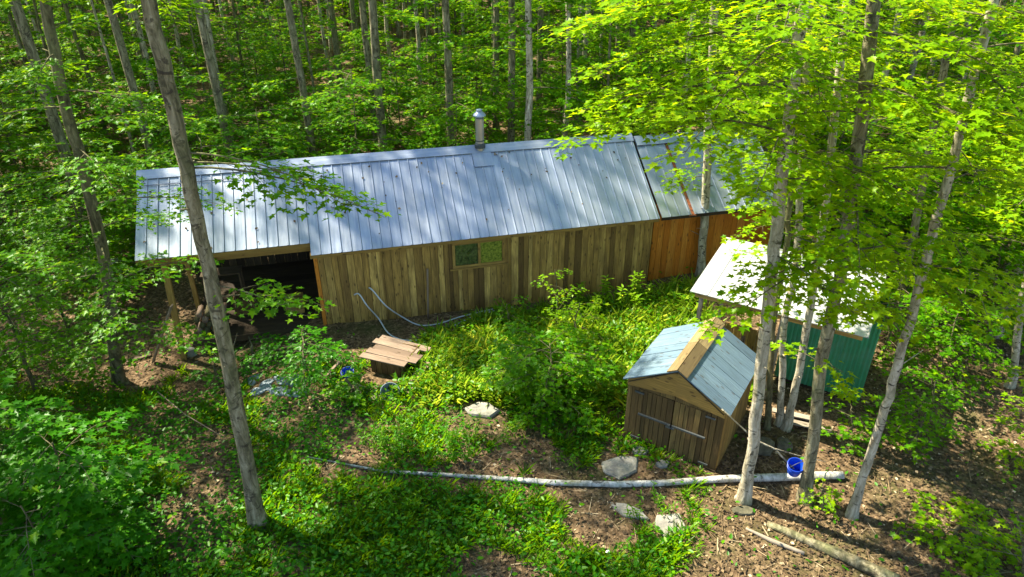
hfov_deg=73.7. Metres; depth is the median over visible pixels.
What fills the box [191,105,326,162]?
sapling
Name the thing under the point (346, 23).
forest tree
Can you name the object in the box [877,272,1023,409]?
sapling
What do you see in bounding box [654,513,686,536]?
flat stone
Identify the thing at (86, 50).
sapling
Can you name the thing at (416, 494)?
weed plant
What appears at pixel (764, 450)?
rock
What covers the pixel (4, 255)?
forest tree
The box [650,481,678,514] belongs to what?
weed plant
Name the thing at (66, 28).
forest tree
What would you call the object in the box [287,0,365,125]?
forest tree
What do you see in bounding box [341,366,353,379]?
pot
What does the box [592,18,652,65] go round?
sapling
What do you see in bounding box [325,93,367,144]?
sapling
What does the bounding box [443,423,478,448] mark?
weed plant
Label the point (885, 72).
forest tree
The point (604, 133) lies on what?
sapling
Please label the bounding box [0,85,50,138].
sapling
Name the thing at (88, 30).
forest tree
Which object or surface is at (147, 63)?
forest tree
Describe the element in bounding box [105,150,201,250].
sapling
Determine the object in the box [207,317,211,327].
firewood
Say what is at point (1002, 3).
forest tree
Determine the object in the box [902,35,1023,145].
sapling
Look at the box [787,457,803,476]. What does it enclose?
bucket
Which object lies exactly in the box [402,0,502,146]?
forest tree
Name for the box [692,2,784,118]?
forest tree
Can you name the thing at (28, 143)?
sapling
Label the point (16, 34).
forest tree
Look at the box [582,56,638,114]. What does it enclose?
sapling
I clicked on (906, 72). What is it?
sapling
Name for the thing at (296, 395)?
cobble
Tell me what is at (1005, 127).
sapling
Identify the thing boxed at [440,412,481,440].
weed plant
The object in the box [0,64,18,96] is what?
sapling
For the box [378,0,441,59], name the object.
forest tree
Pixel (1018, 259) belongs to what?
sapling
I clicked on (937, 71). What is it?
sapling
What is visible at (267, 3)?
forest tree
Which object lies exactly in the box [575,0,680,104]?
forest tree
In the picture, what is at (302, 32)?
forest tree
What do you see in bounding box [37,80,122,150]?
sapling
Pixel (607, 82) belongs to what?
forest tree
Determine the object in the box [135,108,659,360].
cabin
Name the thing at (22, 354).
sapling
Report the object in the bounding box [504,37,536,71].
sapling
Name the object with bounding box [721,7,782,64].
sapling
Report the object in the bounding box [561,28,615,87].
sapling
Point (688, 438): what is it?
door
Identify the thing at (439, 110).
sapling
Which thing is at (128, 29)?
forest tree
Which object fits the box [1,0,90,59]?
forest tree
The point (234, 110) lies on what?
sapling
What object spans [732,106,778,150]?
sapling
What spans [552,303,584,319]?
weed plant
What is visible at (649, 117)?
sapling
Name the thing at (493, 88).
sapling
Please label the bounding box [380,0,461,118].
forest tree
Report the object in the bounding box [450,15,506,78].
sapling
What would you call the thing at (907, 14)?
forest tree
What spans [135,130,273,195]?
sapling
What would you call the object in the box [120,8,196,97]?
forest tree
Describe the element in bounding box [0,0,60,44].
sapling
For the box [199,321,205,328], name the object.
firewood
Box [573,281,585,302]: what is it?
weed plant
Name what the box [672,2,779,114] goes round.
forest tree
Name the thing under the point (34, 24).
forest tree
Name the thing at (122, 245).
sapling
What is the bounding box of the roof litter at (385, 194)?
[143,145,625,248]
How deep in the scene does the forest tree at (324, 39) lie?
39.34 m
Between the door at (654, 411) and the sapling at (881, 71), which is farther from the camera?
the sapling at (881, 71)
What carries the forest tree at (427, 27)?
on the ground at (400, 328)
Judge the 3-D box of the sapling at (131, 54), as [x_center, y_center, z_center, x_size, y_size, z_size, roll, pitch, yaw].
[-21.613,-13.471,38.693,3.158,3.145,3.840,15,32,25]
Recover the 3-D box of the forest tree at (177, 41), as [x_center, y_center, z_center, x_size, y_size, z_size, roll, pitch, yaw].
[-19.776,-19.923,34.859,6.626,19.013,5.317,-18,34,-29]
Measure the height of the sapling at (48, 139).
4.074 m
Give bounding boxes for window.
[450,238,507,270]
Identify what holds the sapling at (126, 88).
on the ground at (400, 328)
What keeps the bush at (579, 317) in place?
on the ground at (400, 328)
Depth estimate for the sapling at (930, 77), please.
24.63 m
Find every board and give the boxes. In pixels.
[126,352,150,362]
[151,304,172,363]
[323,360,340,379]
[353,383,383,400]
[405,361,430,393]
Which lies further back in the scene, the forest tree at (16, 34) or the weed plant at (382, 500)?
the forest tree at (16, 34)
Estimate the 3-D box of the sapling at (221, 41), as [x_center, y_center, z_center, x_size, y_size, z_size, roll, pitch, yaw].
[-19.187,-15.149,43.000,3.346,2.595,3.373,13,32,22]
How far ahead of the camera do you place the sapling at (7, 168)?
24.25 m
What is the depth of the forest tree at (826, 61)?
21.99 m
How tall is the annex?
4.260 m
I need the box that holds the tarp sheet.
[77,256,130,275]
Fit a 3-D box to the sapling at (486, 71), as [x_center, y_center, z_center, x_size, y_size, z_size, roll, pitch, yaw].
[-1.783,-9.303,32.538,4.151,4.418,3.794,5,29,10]
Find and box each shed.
[622,317,755,472]
[690,237,890,402]
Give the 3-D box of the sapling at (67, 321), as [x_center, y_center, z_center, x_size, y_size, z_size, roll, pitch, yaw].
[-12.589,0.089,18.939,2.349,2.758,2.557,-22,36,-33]
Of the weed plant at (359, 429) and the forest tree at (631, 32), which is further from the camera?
the forest tree at (631, 32)
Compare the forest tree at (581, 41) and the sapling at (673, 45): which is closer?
the forest tree at (581, 41)
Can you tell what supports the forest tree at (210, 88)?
on the ground at (400, 328)
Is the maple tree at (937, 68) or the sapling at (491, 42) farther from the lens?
the sapling at (491, 42)
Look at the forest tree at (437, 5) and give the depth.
48.70 m
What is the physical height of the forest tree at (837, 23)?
14.970 m
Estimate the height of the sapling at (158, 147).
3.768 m
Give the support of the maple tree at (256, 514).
on the ground at (400, 328)
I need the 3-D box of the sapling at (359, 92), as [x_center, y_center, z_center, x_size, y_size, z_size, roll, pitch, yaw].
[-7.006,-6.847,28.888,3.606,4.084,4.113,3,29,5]
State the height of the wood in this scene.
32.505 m
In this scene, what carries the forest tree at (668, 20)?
on the ground at (400, 328)
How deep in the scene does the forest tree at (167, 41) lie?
38.88 m
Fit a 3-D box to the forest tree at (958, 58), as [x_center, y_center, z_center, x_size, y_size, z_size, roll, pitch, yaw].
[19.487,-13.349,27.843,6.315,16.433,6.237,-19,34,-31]
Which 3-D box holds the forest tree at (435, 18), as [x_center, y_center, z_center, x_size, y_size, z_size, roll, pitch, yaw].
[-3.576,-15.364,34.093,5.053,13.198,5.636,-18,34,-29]
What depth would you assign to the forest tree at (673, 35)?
29.97 m
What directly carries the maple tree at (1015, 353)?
on the ground at (400, 328)
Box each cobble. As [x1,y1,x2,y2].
[250,387,266,395]
[259,379,273,386]
[263,383,270,390]
[274,386,288,395]
[276,377,284,384]
[293,390,306,397]
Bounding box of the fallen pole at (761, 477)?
[308,457,844,486]
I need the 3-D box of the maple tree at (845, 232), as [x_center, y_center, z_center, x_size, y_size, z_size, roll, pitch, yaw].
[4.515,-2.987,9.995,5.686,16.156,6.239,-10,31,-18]
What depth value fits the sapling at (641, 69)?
32.19 m
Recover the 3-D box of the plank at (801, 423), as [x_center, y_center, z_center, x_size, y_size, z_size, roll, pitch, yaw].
[6.513,3.008,14.985,0.950,0.031,0.160,11,31,17]
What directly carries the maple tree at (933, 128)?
on the ground at (400, 328)
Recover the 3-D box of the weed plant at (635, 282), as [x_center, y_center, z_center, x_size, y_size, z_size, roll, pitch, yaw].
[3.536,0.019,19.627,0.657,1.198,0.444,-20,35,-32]
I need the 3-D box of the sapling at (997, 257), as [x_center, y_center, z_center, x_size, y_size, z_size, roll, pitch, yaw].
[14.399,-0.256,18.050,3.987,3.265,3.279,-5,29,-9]
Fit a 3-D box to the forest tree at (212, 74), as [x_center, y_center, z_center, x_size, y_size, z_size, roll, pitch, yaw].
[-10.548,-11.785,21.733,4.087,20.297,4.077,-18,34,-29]
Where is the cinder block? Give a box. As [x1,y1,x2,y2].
[186,347,196,357]
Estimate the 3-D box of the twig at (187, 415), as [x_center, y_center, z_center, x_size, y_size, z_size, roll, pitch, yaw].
[-7.149,2.802,15.030,2.176,0.380,0.170,17,33,27]
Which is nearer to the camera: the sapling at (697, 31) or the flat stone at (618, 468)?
the flat stone at (618, 468)
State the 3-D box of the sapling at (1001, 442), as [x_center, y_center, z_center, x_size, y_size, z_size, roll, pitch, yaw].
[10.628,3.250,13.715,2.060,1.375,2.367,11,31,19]
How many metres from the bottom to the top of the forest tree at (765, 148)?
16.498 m
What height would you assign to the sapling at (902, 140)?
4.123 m
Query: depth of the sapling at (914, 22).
44.91 m
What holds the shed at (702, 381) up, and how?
on the ground at (400, 328)
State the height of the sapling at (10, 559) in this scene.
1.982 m
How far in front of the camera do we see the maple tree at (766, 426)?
12.89 m
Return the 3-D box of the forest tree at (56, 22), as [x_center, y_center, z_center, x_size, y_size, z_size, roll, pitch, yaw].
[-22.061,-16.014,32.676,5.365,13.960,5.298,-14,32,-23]
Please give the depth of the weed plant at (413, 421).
14.91 m
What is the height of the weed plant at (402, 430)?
0.533 m
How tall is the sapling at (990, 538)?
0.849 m
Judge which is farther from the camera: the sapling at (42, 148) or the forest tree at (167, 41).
the forest tree at (167, 41)
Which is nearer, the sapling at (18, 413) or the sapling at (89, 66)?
the sapling at (18, 413)
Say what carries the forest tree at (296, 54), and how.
on the ground at (400, 328)
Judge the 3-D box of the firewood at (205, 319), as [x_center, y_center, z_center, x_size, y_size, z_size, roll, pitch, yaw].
[-8.371,0.756,18.678,0.169,0.186,0.450,-7,30,-12]
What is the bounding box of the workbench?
[200,265,245,292]
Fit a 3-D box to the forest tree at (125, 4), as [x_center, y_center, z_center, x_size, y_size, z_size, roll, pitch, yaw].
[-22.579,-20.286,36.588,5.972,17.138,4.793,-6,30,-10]
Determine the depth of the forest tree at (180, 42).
42.77 m
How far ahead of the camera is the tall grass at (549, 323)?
17.74 m
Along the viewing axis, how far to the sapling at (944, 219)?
20.18 m
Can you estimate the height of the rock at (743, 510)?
0.102 m
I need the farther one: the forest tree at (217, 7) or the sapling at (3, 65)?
the forest tree at (217, 7)
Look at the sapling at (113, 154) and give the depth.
25.26 m
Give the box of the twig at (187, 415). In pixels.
[157,391,224,437]
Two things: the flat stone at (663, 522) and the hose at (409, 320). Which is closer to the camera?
the flat stone at (663, 522)
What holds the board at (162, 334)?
on the ground at (400, 328)
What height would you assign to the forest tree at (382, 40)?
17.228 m
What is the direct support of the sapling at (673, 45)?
on the ground at (400, 328)
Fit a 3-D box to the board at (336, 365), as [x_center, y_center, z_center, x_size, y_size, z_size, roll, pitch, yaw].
[-4.379,1.980,16.560,0.070,0.030,0.600,25,66,38]
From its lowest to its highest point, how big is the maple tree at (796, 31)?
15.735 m
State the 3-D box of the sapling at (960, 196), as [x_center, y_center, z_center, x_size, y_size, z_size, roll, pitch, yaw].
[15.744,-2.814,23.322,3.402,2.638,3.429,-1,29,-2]
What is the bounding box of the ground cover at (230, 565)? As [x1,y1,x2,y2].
[0,115,1021,576]
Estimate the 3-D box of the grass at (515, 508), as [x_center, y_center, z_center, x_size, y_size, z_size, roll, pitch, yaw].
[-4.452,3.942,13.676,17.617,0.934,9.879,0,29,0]
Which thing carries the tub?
on the ground at (400, 328)
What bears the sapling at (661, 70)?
on the ground at (400, 328)
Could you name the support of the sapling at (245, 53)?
on the ground at (400, 328)
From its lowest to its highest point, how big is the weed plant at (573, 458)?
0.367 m
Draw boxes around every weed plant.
[321,491,365,525]
[355,417,387,450]
[360,425,406,451]
[373,487,413,510]
[389,415,432,454]
[397,493,423,522]
[399,405,429,439]
[425,350,463,370]
[436,443,473,461]
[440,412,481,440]
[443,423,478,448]
[475,354,498,381]
[489,420,529,448]
[550,423,577,466]
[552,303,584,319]
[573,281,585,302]
[592,292,605,318]
[598,275,628,308]
[623,490,663,532]
[626,270,645,303]
[629,283,653,309]
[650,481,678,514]
[663,288,690,305]
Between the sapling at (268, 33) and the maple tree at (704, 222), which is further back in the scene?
the sapling at (268, 33)
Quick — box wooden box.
[359,335,430,377]
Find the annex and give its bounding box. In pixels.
[633,130,785,280]
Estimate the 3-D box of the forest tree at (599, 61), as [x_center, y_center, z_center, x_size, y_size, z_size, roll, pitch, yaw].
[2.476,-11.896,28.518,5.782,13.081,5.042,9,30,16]
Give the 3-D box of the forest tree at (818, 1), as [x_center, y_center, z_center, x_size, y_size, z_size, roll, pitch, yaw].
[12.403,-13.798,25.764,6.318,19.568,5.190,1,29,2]
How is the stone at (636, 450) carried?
on the ground at (400, 328)
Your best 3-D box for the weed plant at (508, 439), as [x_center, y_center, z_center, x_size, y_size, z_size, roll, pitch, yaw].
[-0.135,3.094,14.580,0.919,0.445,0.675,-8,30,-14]
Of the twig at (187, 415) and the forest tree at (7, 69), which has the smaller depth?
the twig at (187, 415)
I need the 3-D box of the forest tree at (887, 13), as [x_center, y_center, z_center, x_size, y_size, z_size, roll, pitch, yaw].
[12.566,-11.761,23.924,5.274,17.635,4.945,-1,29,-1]
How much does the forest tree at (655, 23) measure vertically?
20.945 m
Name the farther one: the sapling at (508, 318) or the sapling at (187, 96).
the sapling at (187, 96)
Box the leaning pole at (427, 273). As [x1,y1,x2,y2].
[426,268,428,318]
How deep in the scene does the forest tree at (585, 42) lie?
34.00 m
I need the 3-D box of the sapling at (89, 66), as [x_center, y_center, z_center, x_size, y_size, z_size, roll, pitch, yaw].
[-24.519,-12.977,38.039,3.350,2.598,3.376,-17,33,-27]
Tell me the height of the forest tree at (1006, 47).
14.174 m
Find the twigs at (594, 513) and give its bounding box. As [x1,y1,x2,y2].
[0,169,1023,576]
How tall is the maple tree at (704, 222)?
15.524 m
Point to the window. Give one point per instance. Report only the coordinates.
(486, 253)
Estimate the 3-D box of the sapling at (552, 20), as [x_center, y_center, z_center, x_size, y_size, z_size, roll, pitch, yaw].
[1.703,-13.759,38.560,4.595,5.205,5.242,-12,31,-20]
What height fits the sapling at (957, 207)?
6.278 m
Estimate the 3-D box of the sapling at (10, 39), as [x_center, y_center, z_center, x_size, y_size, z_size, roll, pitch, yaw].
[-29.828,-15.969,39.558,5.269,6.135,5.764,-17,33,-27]
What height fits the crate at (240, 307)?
0.500 m
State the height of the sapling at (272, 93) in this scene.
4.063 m
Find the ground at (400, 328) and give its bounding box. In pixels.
[0,0,1023,576]
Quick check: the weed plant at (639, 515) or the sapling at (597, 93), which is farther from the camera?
the sapling at (597, 93)
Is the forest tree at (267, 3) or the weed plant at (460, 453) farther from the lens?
the forest tree at (267, 3)
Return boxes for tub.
[380,382,399,400]
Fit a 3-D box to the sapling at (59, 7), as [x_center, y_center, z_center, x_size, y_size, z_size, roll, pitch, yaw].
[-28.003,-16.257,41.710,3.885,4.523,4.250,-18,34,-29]
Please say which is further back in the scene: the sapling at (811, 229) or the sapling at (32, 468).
the sapling at (811, 229)
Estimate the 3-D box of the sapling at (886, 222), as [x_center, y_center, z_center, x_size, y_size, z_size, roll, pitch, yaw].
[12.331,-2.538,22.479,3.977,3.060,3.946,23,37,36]
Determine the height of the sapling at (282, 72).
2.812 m
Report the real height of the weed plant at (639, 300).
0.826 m
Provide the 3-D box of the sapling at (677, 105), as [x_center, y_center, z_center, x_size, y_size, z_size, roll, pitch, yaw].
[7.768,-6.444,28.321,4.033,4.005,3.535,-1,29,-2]
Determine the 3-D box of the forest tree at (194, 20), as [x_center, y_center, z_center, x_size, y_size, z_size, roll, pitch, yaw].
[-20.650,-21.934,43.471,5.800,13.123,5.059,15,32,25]
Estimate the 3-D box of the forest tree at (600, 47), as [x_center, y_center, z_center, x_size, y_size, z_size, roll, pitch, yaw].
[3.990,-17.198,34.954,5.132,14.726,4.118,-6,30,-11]
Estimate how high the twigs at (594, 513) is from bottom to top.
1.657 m
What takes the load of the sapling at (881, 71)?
on the ground at (400, 328)
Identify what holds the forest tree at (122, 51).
on the ground at (400, 328)
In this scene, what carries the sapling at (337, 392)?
on the ground at (400, 328)
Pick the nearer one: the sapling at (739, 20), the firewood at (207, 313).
the firewood at (207, 313)
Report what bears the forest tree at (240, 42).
on the ground at (400, 328)
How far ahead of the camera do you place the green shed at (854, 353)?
15.69 m
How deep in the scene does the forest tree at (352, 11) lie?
41.30 m
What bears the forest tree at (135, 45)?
on the ground at (400, 328)
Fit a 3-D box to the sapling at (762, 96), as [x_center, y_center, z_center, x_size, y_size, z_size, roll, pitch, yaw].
[9.505,-5.883,26.301,4.609,5.222,5.258,-2,29,-3]
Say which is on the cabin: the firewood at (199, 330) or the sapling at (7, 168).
the firewood at (199, 330)
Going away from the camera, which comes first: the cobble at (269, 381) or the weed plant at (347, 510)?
the weed plant at (347, 510)
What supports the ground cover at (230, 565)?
on the ground at (400, 328)
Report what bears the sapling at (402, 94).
on the ground at (400, 328)
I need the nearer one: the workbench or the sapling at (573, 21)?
the workbench
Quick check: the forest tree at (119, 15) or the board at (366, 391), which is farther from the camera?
the forest tree at (119, 15)
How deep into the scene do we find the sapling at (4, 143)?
26.57 m
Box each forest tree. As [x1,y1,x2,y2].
[0,0,90,234]
[0,0,93,100]
[0,0,142,158]
[0,6,17,112]
[0,7,67,130]
[0,118,67,278]
[0,136,57,231]
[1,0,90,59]
[25,0,47,69]
[38,0,192,163]
[41,3,114,95]
[52,0,105,66]
[87,0,196,138]
[89,0,174,59]
[94,0,168,167]
[106,4,172,125]
[111,16,204,80]
[115,0,144,72]
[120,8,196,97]
[149,0,267,156]
[154,1,254,133]
[158,2,192,77]
[159,0,188,84]
[174,27,217,63]
[179,0,223,50]
[183,46,211,92]
[184,0,293,162]
[194,0,270,107]
[215,0,219,13]
[215,0,244,72]
[245,0,337,154]
[257,0,359,139]
[265,0,278,45]
[273,0,305,53]
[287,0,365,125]
[308,0,353,82]
[310,0,361,72]
[310,0,438,151]
[311,0,423,151]
[321,0,326,17]
[325,0,333,56]
[336,1,442,115]
[339,9,416,131]
[342,1,349,25]
[343,0,419,106]
[347,0,358,49]
[356,0,421,29]
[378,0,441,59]
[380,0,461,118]
[395,0,401,36]
[402,0,406,45]
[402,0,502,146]
[407,0,474,100]
[424,1,475,94]
[436,1,442,45]
[449,0,475,64]
[449,0,543,137]
[451,0,620,140]
[458,1,522,94]
[459,0,568,143]
[460,0,488,75]
[470,0,525,74]
[471,0,583,116]
[501,0,504,43]
[506,0,563,135]
[509,0,632,136]
[542,3,635,131]
[544,3,622,127]
[556,0,651,95]
[571,2,659,132]
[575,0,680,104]
[584,0,604,92]
[614,2,649,79]
[623,1,763,132]
[626,10,705,102]
[644,10,706,132]
[652,7,708,131]
[666,9,670,24]
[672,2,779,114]
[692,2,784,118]
[722,6,838,163]
[723,1,761,98]
[726,20,820,93]
[735,0,849,153]
[735,0,855,118]
[745,5,852,194]
[790,1,853,113]
[808,0,934,154]
[811,1,912,169]
[815,4,922,82]
[819,1,985,209]
[821,4,977,160]
[871,12,1023,217]
[883,0,1012,148]
[885,10,928,53]
[886,18,1023,221]
[897,20,1023,338]
[917,38,1023,91]
[972,0,1023,36]
[976,19,1023,173]
[978,73,1023,311]
[980,130,1023,284]
[989,0,1006,58]
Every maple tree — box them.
[0,0,241,386]
[0,0,400,532]
[539,0,1023,505]
[638,2,819,277]
[668,0,1023,505]
[687,1,936,427]
[695,0,968,430]
[721,0,1019,432]
[721,0,1023,520]
[815,0,1023,323]
[877,24,1023,388]
[890,2,1023,171]
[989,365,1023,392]
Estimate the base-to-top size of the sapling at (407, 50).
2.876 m
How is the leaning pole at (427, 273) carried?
on the ground at (400, 328)
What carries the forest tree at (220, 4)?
on the ground at (400, 328)
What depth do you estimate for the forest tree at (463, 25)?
40.23 m
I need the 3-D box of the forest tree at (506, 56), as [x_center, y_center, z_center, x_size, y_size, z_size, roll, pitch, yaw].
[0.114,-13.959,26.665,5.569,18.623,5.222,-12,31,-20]
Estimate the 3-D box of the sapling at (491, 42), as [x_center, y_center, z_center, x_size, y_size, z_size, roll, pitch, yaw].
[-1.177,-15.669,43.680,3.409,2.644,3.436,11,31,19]
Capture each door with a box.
[630,389,673,450]
[668,401,715,465]
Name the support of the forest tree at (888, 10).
on the ground at (400, 328)
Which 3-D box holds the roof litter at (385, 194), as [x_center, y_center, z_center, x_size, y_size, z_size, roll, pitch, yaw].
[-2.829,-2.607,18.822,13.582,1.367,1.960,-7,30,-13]
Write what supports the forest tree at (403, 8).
on the ground at (400, 328)
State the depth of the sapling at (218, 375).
16.52 m
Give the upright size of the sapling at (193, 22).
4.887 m
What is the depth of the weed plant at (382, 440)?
14.34 m
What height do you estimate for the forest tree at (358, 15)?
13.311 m
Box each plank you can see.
[772,407,809,420]
[793,420,831,432]
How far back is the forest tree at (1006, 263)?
18.97 m
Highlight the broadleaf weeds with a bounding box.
[374,281,753,415]
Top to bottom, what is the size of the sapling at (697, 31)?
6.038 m
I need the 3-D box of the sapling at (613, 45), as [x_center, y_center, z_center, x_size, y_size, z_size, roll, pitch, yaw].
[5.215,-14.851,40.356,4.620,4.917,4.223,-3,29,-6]
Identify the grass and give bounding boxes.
[0,347,716,576]
[379,269,774,421]
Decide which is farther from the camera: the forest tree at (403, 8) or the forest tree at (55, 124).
the forest tree at (403, 8)
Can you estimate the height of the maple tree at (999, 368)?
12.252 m
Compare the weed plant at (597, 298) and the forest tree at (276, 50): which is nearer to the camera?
the weed plant at (597, 298)
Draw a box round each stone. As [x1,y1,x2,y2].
[464,402,499,418]
[601,456,638,480]
[610,502,648,520]
[632,446,647,456]
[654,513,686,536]
[655,460,668,468]
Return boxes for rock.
[731,506,753,515]
[758,437,774,455]
[775,437,792,451]
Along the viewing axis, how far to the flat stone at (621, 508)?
12.95 m
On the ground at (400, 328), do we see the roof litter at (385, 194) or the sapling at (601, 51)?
the sapling at (601, 51)
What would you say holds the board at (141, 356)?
on the ground at (400, 328)
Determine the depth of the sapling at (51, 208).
19.79 m
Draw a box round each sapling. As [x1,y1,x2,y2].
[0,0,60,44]
[0,0,134,113]
[0,2,38,64]
[0,4,40,79]
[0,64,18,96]
[0,64,60,120]
[0,83,26,165]
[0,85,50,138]
[0,94,80,207]
[0,120,57,176]
[0,127,34,202]
[0,155,158,317]
[0,191,64,256]
[0,191,81,289]
[0,254,124,407]
[0,366,112,542]
[0,406,198,576]
[0,468,154,576]
[2,138,143,274]
[4,242,104,343]
[27,0,88,52]
[34,33,106,92]
[36,29,100,77]
[36,120,117,173]
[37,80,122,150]
[58,0,145,54]
[59,156,178,291]
[64,153,149,233]
[78,0,144,48]
[100,22,152,79]
[103,93,171,159]
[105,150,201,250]
[106,72,246,169]
[108,59,196,133]
[127,44,191,97]
[129,0,198,60]
[130,113,248,168]
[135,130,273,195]
[169,16,238,78]
[183,357,223,398]
[184,26,235,64]
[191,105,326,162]
[197,96,264,149]
[202,73,330,159]
[210,7,279,85]
[218,43,302,119]
[220,28,273,70]
[221,5,338,135]
[221,332,297,383]
[238,118,304,161]
[240,325,366,418]
[245,49,310,105]
[254,0,328,55]
[266,117,347,159]
[269,22,330,81]
[288,69,435,156]
[289,76,388,154]
[319,368,379,407]
[324,0,396,60]
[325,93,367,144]
[330,28,387,73]
[341,60,446,151]
[342,34,394,84]
[358,68,424,148]
[392,36,444,82]
[397,84,474,147]
[398,79,444,128]
[400,0,473,63]
[403,91,509,147]
[404,43,462,110]
[427,71,525,143]
[435,45,519,127]
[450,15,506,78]
[451,0,547,94]
[472,22,516,65]
[489,295,529,331]
[499,68,580,142]
[499,69,548,127]
[501,0,577,80]
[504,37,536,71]
[506,30,616,138]
[508,106,620,140]
[526,268,588,325]
[550,4,604,55]
[557,85,604,123]
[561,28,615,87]
[573,0,624,78]
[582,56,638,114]
[590,107,675,165]
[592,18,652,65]
[600,2,684,96]
[601,51,690,124]
[623,98,677,135]
[624,36,678,77]
[637,52,698,102]
[649,32,686,66]
[660,83,751,130]
[662,2,752,84]
[693,11,765,95]
[695,93,745,127]
[700,65,822,205]
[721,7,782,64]
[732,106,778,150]
[741,0,781,41]
[776,75,905,185]
[780,163,897,251]
[787,99,894,219]
[798,477,843,519]
[806,388,897,464]
[834,68,898,137]
[835,164,960,262]
[839,92,1023,318]
[839,121,961,222]
[851,360,999,464]
[876,50,919,81]
[877,30,913,67]
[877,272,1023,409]
[878,74,1007,197]
[878,263,960,365]
[880,26,957,91]
[888,0,939,55]
[889,489,1021,576]
[899,172,1020,280]
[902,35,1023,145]
[910,228,1023,356]
[914,54,969,91]
[929,168,1020,248]
[938,506,1023,576]
[940,126,1023,270]
[975,63,1023,197]
[975,237,1023,304]
[975,391,1023,482]
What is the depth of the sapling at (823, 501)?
12.89 m
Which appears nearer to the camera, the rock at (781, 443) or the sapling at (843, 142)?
the rock at (781, 443)
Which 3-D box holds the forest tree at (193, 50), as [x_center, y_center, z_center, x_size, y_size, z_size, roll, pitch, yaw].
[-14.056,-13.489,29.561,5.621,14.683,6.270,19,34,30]
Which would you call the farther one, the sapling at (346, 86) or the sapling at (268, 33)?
the sapling at (268, 33)
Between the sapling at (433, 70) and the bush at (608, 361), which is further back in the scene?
the sapling at (433, 70)
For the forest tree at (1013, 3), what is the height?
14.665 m
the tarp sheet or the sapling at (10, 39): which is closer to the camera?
the tarp sheet
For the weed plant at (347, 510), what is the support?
on the ground at (400, 328)
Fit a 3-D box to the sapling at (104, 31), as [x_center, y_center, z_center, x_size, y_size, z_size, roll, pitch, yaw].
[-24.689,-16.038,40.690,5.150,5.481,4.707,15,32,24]
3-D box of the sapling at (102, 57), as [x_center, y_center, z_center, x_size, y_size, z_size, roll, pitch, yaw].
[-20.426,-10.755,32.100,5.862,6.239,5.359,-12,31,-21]
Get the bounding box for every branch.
[721,409,793,468]
[746,527,804,554]
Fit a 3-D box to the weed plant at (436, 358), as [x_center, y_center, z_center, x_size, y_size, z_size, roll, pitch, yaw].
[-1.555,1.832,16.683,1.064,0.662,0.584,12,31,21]
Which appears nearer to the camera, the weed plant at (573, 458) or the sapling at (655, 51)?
the weed plant at (573, 458)
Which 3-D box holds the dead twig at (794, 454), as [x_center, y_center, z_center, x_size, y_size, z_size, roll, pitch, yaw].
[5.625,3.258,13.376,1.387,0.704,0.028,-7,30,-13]
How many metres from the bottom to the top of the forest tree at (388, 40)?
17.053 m
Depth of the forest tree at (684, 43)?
32.13 m
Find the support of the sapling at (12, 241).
on the ground at (400, 328)
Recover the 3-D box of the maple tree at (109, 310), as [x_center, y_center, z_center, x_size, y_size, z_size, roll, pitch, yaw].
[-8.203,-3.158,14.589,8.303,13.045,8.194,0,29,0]
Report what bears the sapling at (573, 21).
on the ground at (400, 328)
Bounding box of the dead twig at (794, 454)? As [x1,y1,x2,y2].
[775,448,825,461]
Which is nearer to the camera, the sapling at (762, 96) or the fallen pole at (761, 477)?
the fallen pole at (761, 477)
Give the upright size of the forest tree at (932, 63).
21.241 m
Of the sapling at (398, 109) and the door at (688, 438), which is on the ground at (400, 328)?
the sapling at (398, 109)
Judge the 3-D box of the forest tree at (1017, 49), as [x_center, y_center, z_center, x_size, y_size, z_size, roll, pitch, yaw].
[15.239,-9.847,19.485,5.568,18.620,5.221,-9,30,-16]
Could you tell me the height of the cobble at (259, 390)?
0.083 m
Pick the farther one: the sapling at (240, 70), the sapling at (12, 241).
the sapling at (240, 70)
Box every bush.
[467,337,557,395]
[486,322,623,437]
[548,300,609,346]
[567,340,629,405]
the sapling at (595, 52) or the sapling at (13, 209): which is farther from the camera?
the sapling at (595, 52)
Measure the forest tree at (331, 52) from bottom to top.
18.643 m
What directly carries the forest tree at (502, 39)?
on the ground at (400, 328)
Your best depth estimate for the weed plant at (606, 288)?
19.47 m
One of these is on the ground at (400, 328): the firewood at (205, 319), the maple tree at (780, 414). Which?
the maple tree at (780, 414)
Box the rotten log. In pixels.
[766,521,899,576]
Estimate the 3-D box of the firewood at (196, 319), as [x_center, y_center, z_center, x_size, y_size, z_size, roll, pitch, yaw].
[-8.574,0.781,18.631,0.138,0.151,0.450,-7,30,-12]
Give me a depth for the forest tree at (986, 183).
19.10 m
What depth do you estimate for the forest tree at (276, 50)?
29.93 m
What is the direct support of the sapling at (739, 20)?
on the ground at (400, 328)
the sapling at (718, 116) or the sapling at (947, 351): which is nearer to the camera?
the sapling at (947, 351)
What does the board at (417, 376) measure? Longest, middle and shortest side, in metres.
1.150 x 0.240 x 0.030 m
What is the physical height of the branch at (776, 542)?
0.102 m
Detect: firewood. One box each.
[194,312,199,323]
[196,305,203,317]
[197,322,202,333]
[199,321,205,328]
[202,310,208,322]
[204,326,210,332]
[205,305,209,316]
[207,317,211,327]
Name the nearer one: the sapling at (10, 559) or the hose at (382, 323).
the sapling at (10, 559)
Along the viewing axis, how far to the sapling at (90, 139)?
27.82 m
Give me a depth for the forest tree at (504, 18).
35.62 m
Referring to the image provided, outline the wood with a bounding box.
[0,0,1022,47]
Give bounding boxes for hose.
[354,293,511,340]
[368,287,492,325]
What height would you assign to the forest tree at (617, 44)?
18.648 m

